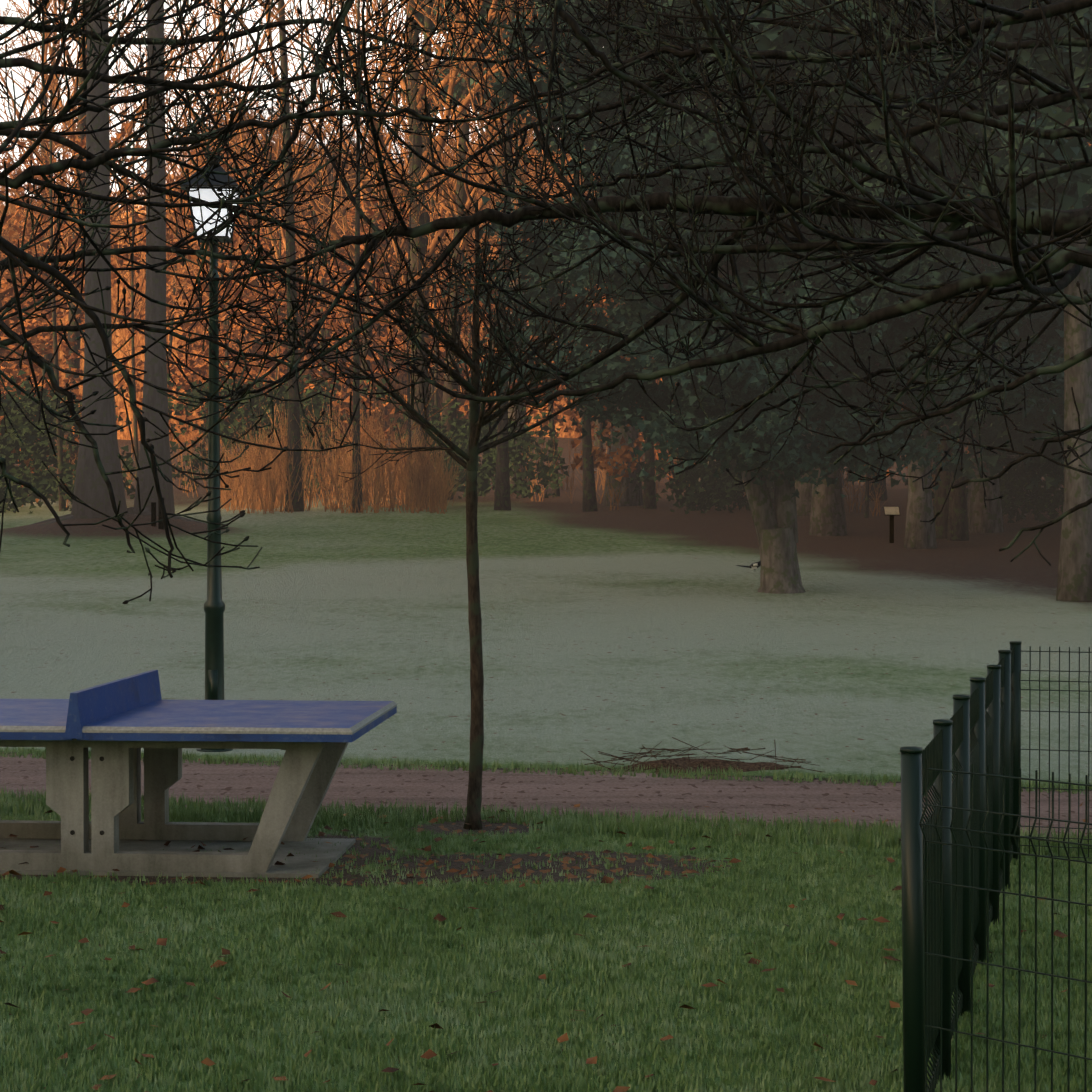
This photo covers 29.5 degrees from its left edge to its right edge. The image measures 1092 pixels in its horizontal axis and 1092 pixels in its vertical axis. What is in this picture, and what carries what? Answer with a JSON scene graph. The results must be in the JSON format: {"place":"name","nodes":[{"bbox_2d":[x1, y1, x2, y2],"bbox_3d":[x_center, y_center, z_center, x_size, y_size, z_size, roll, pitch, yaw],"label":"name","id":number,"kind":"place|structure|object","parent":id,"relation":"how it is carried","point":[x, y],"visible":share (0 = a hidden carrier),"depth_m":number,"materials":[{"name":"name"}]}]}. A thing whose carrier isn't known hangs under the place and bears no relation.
{"place":"outdoors","nodes":[
{"label":"outdoors","id":0,"kind":"place"},
{"bbox_2d":[0,0,1090,442],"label":"woodland backdrop","id":1,"kind":"structure","parent":0,"point":[138,336],"depth_m":96.06,"materials":[{"name":"orange plant"}]},
{"bbox_2d":[0,436,1091,1091],"bbox_3d":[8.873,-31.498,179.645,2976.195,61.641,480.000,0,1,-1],"label":"ground","id":2,"kind":"structure","parent":0,"point":[606,630],"depth_m":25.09,"materials":[{"name":"green plant"}]},
{"bbox_2d":[26,0,206,525],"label":"tree trunks","id":3,"kind":"object","parent":2,"relation":"on","point":[90,488],"visible":0.48,"depth_m":49.54,"materials":[{"name":"grey plant"}]},
{"bbox_2d":[0,670,396,877],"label":"ping pong table","id":4,"kind":"object","parent":2,"relation":"on","point":[115,726],"visible":0.98,"depth_m":10.37,"materials":[{"name":"concrete"}]},
{"bbox_2d":[180,155,245,751],"bbox_3d":[-2.542,-0.725,15.882,0.440,4.580,0.440,0,1,-1],"label":"lamp post","id":5,"kind":"object","parent":2,"relation":"on","point":[214,606],"visible":0.58,"depth_m":15.84,"materials":[{"name":"black metal"}]},
{"bbox_2d":[284,148,636,829],"bbox_3d":[-0.488,-0.313,12.011,1.923,3.870,1.992,0,1,-1],"label":"young tree","id":6,"kind":"object","parent":2,"relation":"on","point":[479,418],"visible":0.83,"depth_m":11.84,"materials":[{"name":"brown plant"}]},
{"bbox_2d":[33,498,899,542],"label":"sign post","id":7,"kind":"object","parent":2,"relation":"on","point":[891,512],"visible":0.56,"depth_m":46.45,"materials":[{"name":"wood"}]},
{"bbox_2d":[0,119,968,501],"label":"trees","id":8,"kind":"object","parent":2,"relation":"on","point":[600,455],"depth_m":66.12,"materials":[{"name":"plant"}]},
{"bbox_2d":[0,369,1063,522],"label":"bushes","id":9,"kind":"object","parent":2,"relation":"on","point":[707,492],"visible":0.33,"depth_m":58.12,"materials":[{"name":"green plant"}]},
{"bbox_2d":[22,379,1063,515],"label":"thicket shrubs","id":10,"kind":"object","parent":2,"relation":"on","point":[260,490],"visible":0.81,"depth_m":57.38,"materials":[{"name":"brown plant"}]},
{"bbox_2d":[0,804,1090,1091],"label":"fallen leaves","id":11,"kind":"object","parent":2,"relation":"on","point":[428,1054],"visible":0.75,"depth_m":8.54,"materials":[{"name":"brown plant"}]},
{"bbox_2d":[0,0,1091,603],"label":"tree branches","id":12,"kind":"object","parent":2,"relation":"on","point":[1012,224],"visible":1,"depth_m":10.47,"materials":[{"name":"brown plant"}]},
{"bbox_2d":[0,758,1091,835],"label":"path","id":13,"kind":"structure","parent":2,"relation":"on","point":[644,796],"depth_m":13.38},
{"bbox_2d":[0,0,1091,540],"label":"woodland","id":14,"kind":"object","parent":2,"relation":"on","point":[450,80],"depth_m":60.69,"materials":[{"name":"brown plant"}]},
{"bbox_2d":[580,737,822,772],"bbox_3d":[1.108,1.494,14.736,1.713,0.277,0.745,0,1,-1],"label":"twig heap","id":15,"kind":"object","parent":2,"relation":"on","point":[685,763],"visible":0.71,"depth_m":14.70,"materials":[{"name":"brown wood"}]},
{"bbox_2d":[736,561,760,569],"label":"magpies","id":16,"kind":"object","parent":2,"relation":"on","point":[755,565],"visible":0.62,"depth_m":38.53,"materials":[{"name":"black"}]},
{"bbox_2d":[490,6,1091,600],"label":"tree trunks","id":17,"kind":"object","parent":2,"relation":"on","point":[776,522],"visible":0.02,"depth_m":34.25,"materials":[{"name":"brown plant"}]},
{"bbox_2d":[397,0,1091,498],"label":"pine needle clumps","id":18,"kind":"object","parent":17,"relation":"on","point":[795,456],"visible":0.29,"depth_m":32.85,"materials":[{"name":"green plant"}]},
{"bbox_2d":[899,641,1091,1091],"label":"fence","id":19,"kind":"object","parent":2,"relation":"on","point":[960,847],"visible":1,"depth_m":6.56,"materials":[{"name":"green metal"}]}
]}

